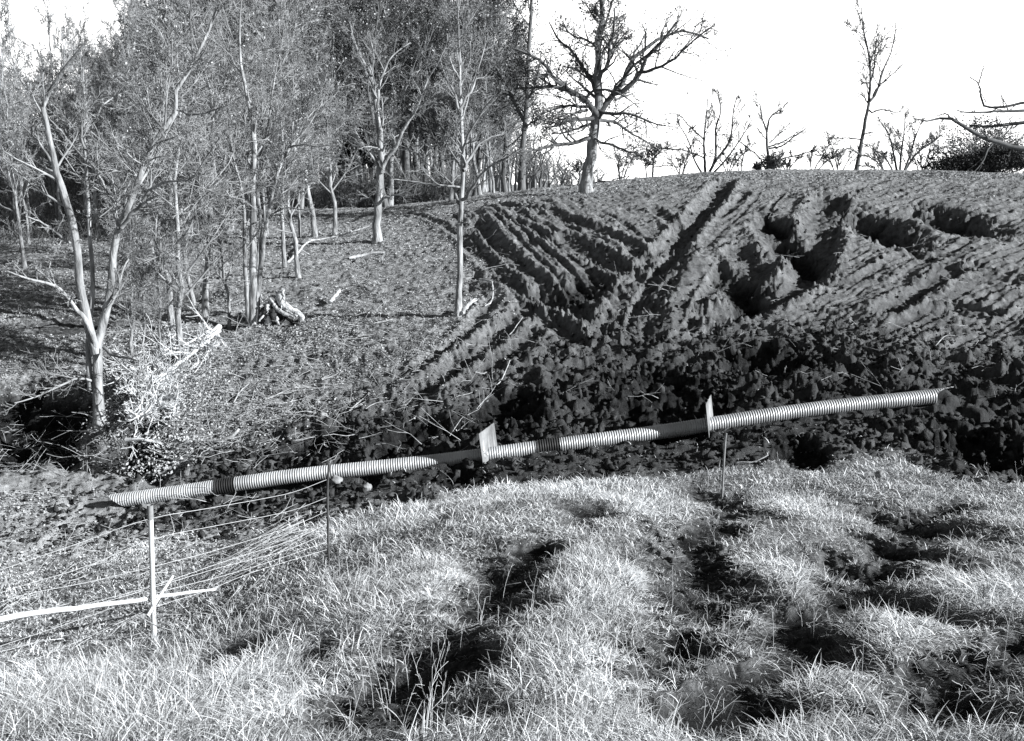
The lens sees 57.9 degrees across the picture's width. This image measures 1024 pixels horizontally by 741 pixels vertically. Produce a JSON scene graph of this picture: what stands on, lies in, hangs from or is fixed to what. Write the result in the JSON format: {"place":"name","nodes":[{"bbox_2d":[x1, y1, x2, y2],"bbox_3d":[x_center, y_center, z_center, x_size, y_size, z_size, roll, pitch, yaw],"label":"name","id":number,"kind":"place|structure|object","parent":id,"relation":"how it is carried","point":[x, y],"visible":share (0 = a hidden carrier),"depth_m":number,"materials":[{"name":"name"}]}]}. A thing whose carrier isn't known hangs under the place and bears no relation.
{"place":"outdoors","nodes":[
{"label":"outdoors","id":0,"kind":"place"},
{"bbox_2d":[0,168,1023,740],"bbox_3d":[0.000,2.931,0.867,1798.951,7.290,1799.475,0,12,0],"label":"ground","id":1,"kind":"structure","parent":0,"point":[562,294],"depth_m":20.04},
{"bbox_2d":[0,25,44,243],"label":"sapling","id":2,"kind":"object","parent":1,"relation":"on","point":[27,226],"visible":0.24,"depth_m":37.28,"materials":[{"name":"grey plant"}]},
{"bbox_2d":[0,68,50,251],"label":"sapling","id":3,"kind":"object","parent":1,"relation":"on","point":[16,175],"visible":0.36,"depth_m":35.25,"materials":[{"name":"grey plant"}]},
{"bbox_2d":[0,22,52,236],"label":"sapling","id":4,"kind":"object","parent":1,"relation":"on","point":[29,219],"visible":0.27,"depth_m":39.10,"materials":[{"name":"grey plant"}]},
{"bbox_2d":[0,0,56,268],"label":"sapling","id":5,"kind":"object","parent":1,"relation":"on","point":[7,138],"visible":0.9,"depth_m":31.91,"materials":[{"name":"grey plant"}]},
{"bbox_2d":[2,55,99,216],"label":"bare tree","id":6,"kind":"object","parent":1,"relation":"on","point":[49,183],"visible":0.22,"depth_m":47.29,"materials":[{"name":"grey plant"}]},
{"bbox_2d":[26,63,75,221],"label":"sapling","id":7,"kind":"object","parent":1,"relation":"on","point":[53,188],"visible":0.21,"depth_m":42.06,"materials":[{"name":"grey plant"}]},
{"bbox_2d":[33,70,83,208],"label":"bare tree","id":8,"kind":"object","parent":1,"relation":"on","point":[65,161],"visible":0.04,"depth_m":53.33,"materials":[{"name":"grey plant"}]},
{"bbox_2d":[9,0,110,236],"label":"sapling","id":9,"kind":"object","parent":1,"relation":"on","point":[48,25],"visible":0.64,"depth_m":38.83,"materials":[{"name":"grey plant"}]},
{"bbox_2d":[32,3,111,229],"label":"sapling","id":10,"kind":"object","parent":1,"relation":"on","point":[70,82],"visible":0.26,"depth_m":40.77,"materials":[{"name":"grey plant"}]},
{"bbox_2d":[39,0,113,237],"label":"sapling","id":11,"kind":"object","parent":1,"relation":"on","point":[88,49],"visible":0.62,"depth_m":38.05,"materials":[{"name":"grey plant"}]},
{"bbox_2d":[57,37,115,227],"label":"sapling","id":12,"kind":"object","parent":1,"relation":"on","point":[93,144],"visible":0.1,"depth_m":42.46,"materials":[{"name":"grey plant"}]},
{"bbox_2d":[58,33,117,224],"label":"sapling","id":13,"kind":"object","parent":1,"relation":"on","point":[75,110],"visible":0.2,"depth_m":41.22,"materials":[{"name":"grey plant"}]},
{"bbox_2d":[60,39,135,214],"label":"bare tree","id":14,"kind":"object","parent":1,"relation":"on","point":[97,80],"visible":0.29,"depth_m":46.10,"materials":[{"name":"grey plant"}]},
{"bbox_2d":[0,588,215,622],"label":"fallen rail","id":15,"kind":"object","parent":1,"relation":"on","point":[13,616],"visible":0.98,"depth_m":8.73,"materials":[{"name":"white paint"}]},
{"bbox_2d":[66,8,150,146],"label":"bare tree","id":16,"kind":"object","parent":1,"relation":"on","point":[103,23],"visible":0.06,"depth_m":51.13,"materials":[{"name":"grey plant"}]},
{"bbox_2d":[72,0,171,255],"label":"sapling","id":17,"kind":"object","parent":1,"relation":"on","point":[126,40],"visible":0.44,"depth_m":33.54,"materials":[{"name":"grey plant"}]},
{"bbox_2d":[86,79,158,251],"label":"bare tree","id":18,"kind":"object","parent":1,"relation":"on","point":[116,100],"visible":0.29,"depth_m":33.50,"materials":[{"name":"grey plant"}]},
{"bbox_2d":[86,0,165,110],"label":"bare tree","id":19,"kind":"object","parent":1,"relation":"on","point":[119,14],"visible":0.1,"depth_m":58.96,"materials":[{"name":"grey plant"}]},
{"bbox_2d":[0,0,259,429],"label":"multistem tree","id":20,"kind":"object","parent":1,"relation":"on","point":[94,347],"visible":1,"depth_m":19.15,"materials":[{"name":"grey plant"}]},
{"bbox_2d":[100,0,159,219],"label":"sapling","id":21,"kind":"object","parent":1,"relation":"on","point":[122,62],"visible":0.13,"depth_m":43.17,"materials":[{"name":"grey plant"}]},
{"bbox_2d":[100,0,165,203],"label":"sapling","id":22,"kind":"object","parent":1,"relation":"on","point":[109,73],"visible":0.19,"depth_m":40.02,"materials":[{"name":"grey plant"}]},
{"bbox_2d":[86,149,193,363],"bbox_3d":[-9.170,-2.571,22.924,2.307,5.749,2.308,3,12,12],"label":"sapling","id":23,"kind":"object","parent":1,"relation":"on","point":[132,313],"visible":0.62,"depth_m":22.77,"materials":[{"name":"grey plant"}]},
{"bbox_2d":[95,0,201,182],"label":"bare tree","id":24,"kind":"object","parent":1,"relation":"on","point":[114,46],"visible":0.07,"depth_m":46.03,"materials":[{"name":"grey plant"}]},
{"bbox_2d":[97,113,212,362],"bbox_3d":[-8.799,-3.122,23.092,2.597,6.468,2.596,1,12,4],"label":"sapling","id":25,"kind":"object","parent":1,"relation":"on","point":[156,222],"visible":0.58,"depth_m":23.22,"materials":[{"name":"grey plant"}]},
{"bbox_2d":[116,186,196,365],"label":"sapling","id":26,"kind":"object","parent":1,"relation":"on","point":[143,295],"visible":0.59,"depth_m":23.23,"materials":[{"name":"grey plant"}]},
{"bbox_2d":[146,504,173,636],"bbox_3d":[-3.540,2.060,9.275,0.122,1.555,0.468,5,13,24],"label":"fence post","id":27,"kind":"object","parent":1,"relation":"on","point":[153,598],"visible":0.88,"depth_m":9.17,"materials":[{"name":"white paint"}]},
{"bbox_2d":[79,295,244,483],"bbox_3d":[-8.367,0.297,21.814,3.740,3.591,8.239,-2,12,-11],"label":"brush heap","id":28,"kind":"object","parent":1,"relation":"on","point":[162,380],"visible":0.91,"depth_m":21.50,"materials":[{"name":"white wood"}]},
{"bbox_2d":[67,10,266,330],"bbox_3d":[-9.776,-5.331,25.605,4.753,8.788,4.002,-10,15,-40],"label":"bare tree","id":29,"kind":"object","parent":1,"relation":"on","point":[170,309],"visible":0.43,"depth_m":25.02,"materials":[{"name":"grey plant"}]},
{"bbox_2d":[127,0,218,219],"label":"sapling","id":30,"kind":"object","parent":1,"relation":"on","point":[147,50],"visible":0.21,"depth_m":36.86,"materials":[{"name":"grey plant"}]},
{"bbox_2d":[75,11,276,365],"bbox_3d":[-8.030,-4.172,22.536,4.472,8.912,4.470,0,12,2],"label":"bare tree","id":31,"kind":"object","parent":1,"relation":"on","point":[178,251],"visible":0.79,"depth_m":22.80,"materials":[{"name":"grey plant"}]},
{"bbox_2d":[125,0,245,217],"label":"bare tree","id":32,"kind":"object","parent":1,"relation":"on","point":[149,10],"visible":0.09,"depth_m":42.11,"materials":[{"name":"grey plant"}]},
{"bbox_2d":[106,0,265,217],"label":"bare tree","id":33,"kind":"object","parent":1,"relation":"on","point":[202,2],"visible":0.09,"depth_m":44.64,"materials":[{"name":"grey plant"}]},
{"bbox_2d":[127,426,247,478],"bbox_3d":[-6.965,1.933,19.635,2.567,1.361,0.925,0,12,0],"label":"fallen limb","id":34,"kind":"object","parent":1,"relation":"on","point":[206,441],"visible":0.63,"depth_m":19.60,"materials":[{"name":"wood"}]},
{"bbox_2d":[131,35,274,306],"bbox_3d":[-9.253,-5.960,28.576,4.213,8.505,3.665,-1,12,-4],"label":"bare tree","id":35,"kind":"object","parent":1,"relation":"on","point":[193,300],"visible":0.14,"depth_m":28.02,"materials":[{"name":"grey plant"}]},
{"bbox_2d":[144,0,261,82],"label":"bare tree","id":36,"kind":"object","parent":1,"relation":"on","point":[237,58],"visible":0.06,"depth_m":47.65,"materials":[{"name":"grey plant"}]},
{"bbox_2d":[161,104,249,329],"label":"sapling","id":37,"kind":"object","parent":1,"relation":"on","point":[229,326],"visible":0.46,"depth_m":26.13,"materials":[{"name":"grey plant"}]},
{"bbox_2d":[177,8,252,278],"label":"sapling","id":38,"kind":"object","parent":1,"relation":"on","point":[219,261],"visible":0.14,"depth_m":30.24,"materials":[{"name":"grey plant"}]},
{"bbox_2d":[185,3,246,229],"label":"sapling","id":39,"kind":"object","parent":1,"relation":"on","point":[221,29],"visible":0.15,"depth_m":39.53,"materials":[{"name":"grey plant"}]},
{"bbox_2d":[186,1,250,228],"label":"sapling","id":40,"kind":"object","parent":1,"relation":"on","point":[208,20],"visible":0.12,"depth_m":40.16,"materials":[{"name":"grey plant"}]},
{"bbox_2d":[187,23,259,242],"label":"sapling","id":41,"kind":"object","parent":1,"relation":"on","point":[218,72],"visible":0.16,"depth_m":36.76,"materials":[{"name":"grey plant"}]},
{"bbox_2d":[121,0,327,317],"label":"bare tree","id":42,"kind":"object","parent":1,"relation":"on","point":[178,19],"visible":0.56,"depth_m":25.69,"materials":[{"name":"grey plant"}]},
{"bbox_2d":[210,17,264,238],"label":"sapling","id":43,"kind":"object","parent":1,"relation":"on","point":[230,64],"visible":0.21,"depth_m":37.72,"materials":[{"name":"grey plant"}]},
{"bbox_2d":[0,154,489,245],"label":"undergrowth","id":44,"kind":"object","parent":1,"relation":"on","point":[324,194],"visible":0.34,"depth_m":52.70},
{"bbox_2d":[187,514,325,601],"bbox_3d":[-3.311,2.344,11.920,1.087,0.345,3.241,5,12,21],"label":"reed bundle","id":45,"kind":"object","parent":1,"relation":"on","point":[264,547],"visible":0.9,"depth_m":11.98,"materials":[{"name":"grey plant"}]},
{"bbox_2d":[238,45,280,233],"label":"sapling","id":46,"kind":"object","parent":1,"relation":"on","point":[266,170],"visible":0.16,"depth_m":39.10,"materials":[{"name":"grey plant"}]},
{"bbox_2d":[191,0,341,326],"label":"clump tree","id":47,"kind":"object","parent":1,"relation":"on","point":[252,292],"visible":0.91,"depth_m":25.79,"materials":[{"name":"grey plant"}]},
{"bbox_2d":[240,0,307,223],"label":"sapling","id":48,"kind":"object","parent":1,"relation":"on","point":[263,194],"visible":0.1,"depth_m":40.30,"materials":[{"name":"grey plant"}]},
{"bbox_2d":[208,0,341,162],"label":"bare tree","id":49,"kind":"object","parent":1,"relation":"on","point":[275,44],"visible":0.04,"depth_m":52.11,"materials":[{"name":"grey plant"}]},
{"bbox_2d":[258,288,304,325],"bbox_3d":[-6.518,-1.795,26.192,1.340,1.151,0.764,2,12,9],"label":"uprooted stump","id":50,"kind":"object","parent":1,"relation":"on","point":[277,308],"visible":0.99,"depth_m":26.03,"materials":[{"name":"white wood"}]},
{"bbox_2d":[198,0,369,237],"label":"bare tree","id":51,"kind":"object","parent":1,"relation":"on","point":[310,11],"visible":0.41,"depth_m":36.81,"materials":[{"name":"grey plant"}]},
{"bbox_2d":[225,0,344,209],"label":"bare tree","id":52,"kind":"object","parent":1,"relation":"on","point":[284,56],"visible":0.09,"depth_m":48.93,"materials":[{"name":"grey plant"}]},
{"bbox_2d":[235,0,344,268],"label":"sapling","id":53,"kind":"object","parent":1,"relation":"on","point":[280,7],"visible":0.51,"depth_m":31.56,"materials":[{"name":"grey plant"}]},
{"bbox_2d":[229,43,351,277],"bbox_3d":[-7.158,-6.792,30.451,4.216,7.796,3.550,0,12,-2],"label":"bare tree","id":54,"kind":"object","parent":1,"relation":"on","point":[287,201],"visible":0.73,"depth_m":30.06,"materials":[{"name":"grey plant"}]},
{"bbox_2d":[228,0,362,210],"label":"bare tree","id":55,"kind":"object","parent":1,"relation":"on","point":[311,59],"visible":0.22,"depth_m":47.44,"materials":[{"name":"grey plant"}]},
{"bbox_2d":[271,2,343,237],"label":"sapling","id":56,"kind":"object","parent":1,"relation":"on","point":[298,198],"visible":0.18,"depth_m":37.65,"materials":[{"name":"grey plant"}]},
{"bbox_2d":[0,33,639,193],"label":"distant woods","id":57,"kind":"object","parent":1,"relation":"on","point":[567,176],"visible":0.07,"depth_m":96.09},
{"bbox_2d":[267,19,372,235],"bbox_3d":[-7.796,-9.723,37.859,4.328,8.624,4.326,0,12,-2],"label":"bare tree","id":58,"kind":"object","parent":1,"relation":"on","point":[331,192],"visible":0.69,"depth_m":37.23,"materials":[{"name":"grey plant"}]},
{"bbox_2d":[326,464,329,562],"bbox_3d":[-2.087,1.718,10.558,0.080,1.361,0.030,0,12,0],"label":"fence post","id":59,"kind":"object","parent":1,"relation":"on","point":[327,510],"visible":0.89,"depth_m":10.52,"materials":[{"name":"wood"}]},
{"bbox_2d":[277,0,392,203],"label":"bare tree","id":60,"kind":"object","parent":1,"relation":"on","point":[339,134],"visible":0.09,"depth_m":56.69,"materials":[{"name":"grey plant"}]},
{"bbox_2d":[303,0,376,186],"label":"bare tree","id":61,"kind":"object","parent":1,"relation":"on","point":[325,3],"visible":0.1,"depth_m":61.34,"materials":[{"name":"grey plant"}]},
{"bbox_2d":[325,58,389,183],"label":"pine tree","id":62,"kind":"object","parent":1,"relation":"on","point":[369,160],"visible":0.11,"depth_m":63.54,"materials":[{"name":"grey plant"}]},
{"bbox_2d":[303,0,416,207],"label":"bare tree","id":63,"kind":"object","parent":1,"relation":"on","point":[360,17],"visible":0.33,"depth_m":52.25,"materials":[{"name":"grey plant"}]},
{"bbox_2d":[297,0,427,206],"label":"bare tree","id":64,"kind":"object","parent":1,"relation":"on","point":[371,111],"visible":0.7,"depth_m":47.65,"materials":[{"name":"grey plant"}]},
{"bbox_2d":[316,0,470,205],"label":"bare tree","id":65,"kind":"object","parent":1,"relation":"on","point":[390,168],"visible":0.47,"depth_m":50.53,"materials":[{"name":"grey plant"}]},
{"bbox_2d":[350,0,447,196],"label":"pine tree","id":66,"kind":"object","parent":1,"relation":"on","point":[405,156],"visible":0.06,"depth_m":59.51,"materials":[{"name":"grey plant"}]},
{"bbox_2d":[336,10,465,243],"bbox_3d":[-4.179,-8.979,34.734,5.224,8.578,2.934,5,13,24],"label":"forked tree","id":67,"kind":"object","parent":1,"relation":"on","point":[380,196],"visible":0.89,"depth_m":34.70,"materials":[{"name":"grey plant"}]},
{"bbox_2d":[354,0,449,202],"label":"bare tree","id":68,"kind":"object","parent":1,"relation":"on","point":[408,136],"visible":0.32,"depth_m":52.73,"materials":[{"name":"grey plant"}]},
{"bbox_2d":[364,0,481,199],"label":"bare tree","id":69,"kind":"object","parent":1,"relation":"on","point":[433,130],"visible":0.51,"depth_m":51.59,"materials":[{"name":"grey plant"}]},
{"bbox_2d":[380,0,480,201],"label":"bare tree","id":70,"kind":"object","parent":1,"relation":"on","point":[426,136],"visible":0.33,"depth_m":52.55,"materials":[{"name":"grey plant"}]},
{"bbox_2d":[399,0,480,200],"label":"bare tree","id":71,"kind":"object","parent":1,"relation":"on","point":[435,161],"visible":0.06,"depth_m":56.26,"materials":[{"name":"grey plant"}]},
{"bbox_2d":[391,0,510,199],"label":"bare tree","id":72,"kind":"object","parent":1,"relation":"on","point":[478,122],"visible":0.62,"depth_m":49.95,"materials":[{"name":"grey plant"}]},
{"bbox_2d":[377,0,539,316],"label":"slender tree","id":73,"kind":"object","parent":1,"relation":"on","point":[463,166],"visible":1,"depth_m":24.13,"materials":[{"name":"grey plant"}]},
{"bbox_2d":[425,0,543,180],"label":"bare tree","id":74,"kind":"object","parent":1,"relation":"on","point":[490,77],"visible":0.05,"depth_m":64.48,"materials":[{"name":"grey plant"}]},
{"bbox_2d":[445,33,530,192],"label":"bare tree","id":75,"kind":"object","parent":1,"relation":"on","point":[492,178],"visible":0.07,"depth_m":71.06,"materials":[{"name":"grey plant"}]},
{"bbox_2d":[434,0,544,194],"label":"bare tree","id":76,"kind":"object","parent":1,"relation":"on","point":[479,191],"visible":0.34,"depth_m":52.67,"materials":[{"name":"grey plant"}]},
{"bbox_2d":[438,0,550,196],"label":"bare tree","id":77,"kind":"object","parent":1,"relation":"on","point":[478,162],"visible":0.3,"depth_m":52.72,"materials":[{"name":"grey plant"}]},
{"bbox_2d":[444,0,550,191],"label":"bare tree","id":78,"kind":"object","parent":1,"relation":"on","point":[501,121],"visible":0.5,"depth_m":52.92,"materials":[{"name":"grey plant"}]},
{"bbox_2d":[460,0,545,191],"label":"bare tree","id":79,"kind":"object","parent":1,"relation":"on","point":[488,172],"visible":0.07,"depth_m":77.47,"materials":[{"name":"grey plant"}]},
{"bbox_2d":[473,80,533,191],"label":"bare tree","id":80,"kind":"object","parent":1,"relation":"on","point":[499,152],"visible":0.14,"depth_m":71.58,"materials":[{"name":"grey plant"}]},
{"bbox_2d":[0,424,1023,740],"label":"dry grass","id":81,"kind":"structure","parent":1,"relation":"on","point":[76,704],"depth_m":5.95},
{"bbox_2d":[0,179,1023,566],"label":"soil clods","id":82,"kind":"object","parent":1,"relation":"on","point":[610,469],"visible":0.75,"depth_m":17.95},
{"bbox_2d":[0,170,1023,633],"bbox_3d":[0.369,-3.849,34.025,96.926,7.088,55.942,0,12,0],"label":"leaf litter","id":83,"kind":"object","parent":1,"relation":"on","point":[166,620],"visible":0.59,"depth_m":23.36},
{"bbox_2d":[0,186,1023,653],"bbox_3d":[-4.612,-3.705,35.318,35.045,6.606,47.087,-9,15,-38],"label":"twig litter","id":84,"kind":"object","parent":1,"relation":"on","point":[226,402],"visible":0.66,"depth_m":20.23,"materials":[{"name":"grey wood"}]},
{"bbox_2d":[0,452,1023,739],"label":"dry weeds","id":85,"kind":"object","parent":1,"relation":"on","point":[468,634],"visible":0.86,"depth_m":4.93,"materials":[{"name":"plant"}]},
{"bbox_2d":[484,0,559,190],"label":"tree","id":86,"kind":"object","parent":1,"relation":"on","point":[524,117],"visible":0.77,"depth_m":49.76,"materials":[{"name":"grey plant"}]},
{"bbox_2d":[109,386,953,506],"bbox_3d":[0.287,1.430,17.238,15.720,2.304,0.837,0,12,0],"label":"corrugated pipe","id":87,"kind":"object","parent":1,"relation":"on","point":[487,450],"visible":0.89,"depth_m":17.13,"materials":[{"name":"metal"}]},
{"bbox_2d":[489,0,734,193],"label":"oak tree","id":88,"kind":"object","parent":1,"relation":"on","point":[598,111],"visible":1,"depth_m":39.98,"materials":[{"name":"grey plant"}]},
{"bbox_2d":[600,147,646,179],"bbox_3d":[5.760,-10.595,47.704,2.577,1.877,1.062,-2,12,-7],"label":"skyline shrub","id":89,"kind":"object","parent":1,"relation":"on","point":[621,164],"visible":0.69,"depth_m":47.77,"materials":[{"name":"grey plant"}]},
{"bbox_2d":[627,135,695,176],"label":"skyline tree","id":90,"kind":"object","parent":1,"relation":"on","point":[652,151],"visible":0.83,"depth_m":47.65,"materials":[{"name":"grey plant"}]},
{"bbox_2d":[664,141,701,173],"bbox_3d":[8.723,-10.901,47.852,2.168,1.971,1.072,2,12,12],"label":"skyline shrub","id":91,"kind":"object","parent":1,"relation":"on","point":[684,157],"visible":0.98,"depth_m":47.76,"materials":[{"name":"grey plant"}]},
{"bbox_2d":[652,86,754,171],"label":"skyline tree","id":92,"kind":"object","parent":1,"relation":"on","point":[708,115],"visible":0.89,"depth_m":48.57,"materials":[{"name":"grey plant"}]},
{"bbox_2d":[702,141,755,170],"bbox_3d":[11.204,-10.958,47.867,2.909,1.863,0.895,0,12,0],"label":"skyline shrub","id":93,"kind":"object","parent":1,"relation":"on","point":[729,160],"visible":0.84,"depth_m":47.80,"materials":[{"name":"grey plant"}]},
{"bbox_2d":[759,147,787,169],"bbox_3d":[13.238,-10.660,46.826,1.489,1.276,1.321,0,12,0],"label":"evergreen bush","id":94,"kind":"object","parent":1,"relation":"on","point":[770,161],"visible":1,"depth_m":46.66,"materials":[{"name":"black plant"}]},
{"bbox_2d":[725,89,826,169],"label":"skyline tree","id":95,"kind":"object","parent":1,"relation":"on","point":[780,110],"visible":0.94,"depth_m":47.69,"materials":[{"name":"black plant"}]},
{"bbox_2d":[806,131,843,168],"bbox_3d":[15.861,-11.048,46.840,2.005,2.320,1.111,0,12,0],"label":"skyline shrub","id":96,"kind":"object","parent":1,"relation":"on","point":[825,153],"visible":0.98,"depth_m":46.78,"materials":[{"name":"grey plant"}]},
{"bbox_2d":[814,136,869,169],"bbox_3d":[16.955,-11.033,47.833,2.859,2.132,0.958,2,12,9],"label":"skyline shrub","id":97,"kind":"object","parent":1,"relation":"on","point":[841,158],"visible":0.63,"depth_m":47.71,"materials":[{"name":"grey plant"}]},
{"bbox_2d":[816,0,908,169],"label":"leaning tree","id":98,"kind":"object","parent":1,"relation":"on","point":[869,61],"visible":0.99,"depth_m":46.19,"materials":[{"name":"grey plant"}]},
{"bbox_2d":[858,141,889,169],"bbox_3d":[17.925,-10.466,45.666,1.410,1.706,1.110,0,12,0],"label":"skyline shrub","id":99,"kind":"object","parent":1,"relation":"on","point":[875,157],"visible":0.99,"depth_m":45.74,"materials":[{"name":"grey plant"}]},
{"bbox_2d":[875,107,947,169],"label":"skyline tree","id":100,"kind":"object","parent":1,"relation":"on","point":[893,148],"visible":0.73,"depth_m":48.60,"materials":[{"name":"grey plant"}]},
{"bbox_2d":[889,131,957,169],"bbox_3d":[21.202,-11.092,47.665,3.623,2.476,1.284,0,12,0],"label":"skyline shrub","id":101,"kind":"object","parent":1,"relation":"on","point":[913,159],"visible":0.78,"depth_m":47.62,"materials":[{"name":"grey plant"}]},
{"bbox_2d":[903,65,1023,170],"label":"crooked oak","id":102,"kind":"object","parent":1,"relation":"on","point":[984,136],"visible":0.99,"depth_m":42.45,"materials":[{"name":"black plant"}]},
{"bbox_2d":[915,127,1023,172],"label":"evergreen bush","id":103,"kind":"object","parent":1,"relation":"on","point":[998,158],"visible":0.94,"depth_m":45.03,"materials":[{"name":"black plant"}]},
{"bbox_2d":[915,105,1023,172],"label":"grey bush","id":104,"kind":"object","parent":1,"relation":"on","point":[1000,131],"visible":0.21,"depth_m":55.40,"materials":[{"name":"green plant"}]},
{"bbox_2d":[0,0,1023,183],"label":"sky","id":105,"kind":"structure","parent":0,"point":[798,53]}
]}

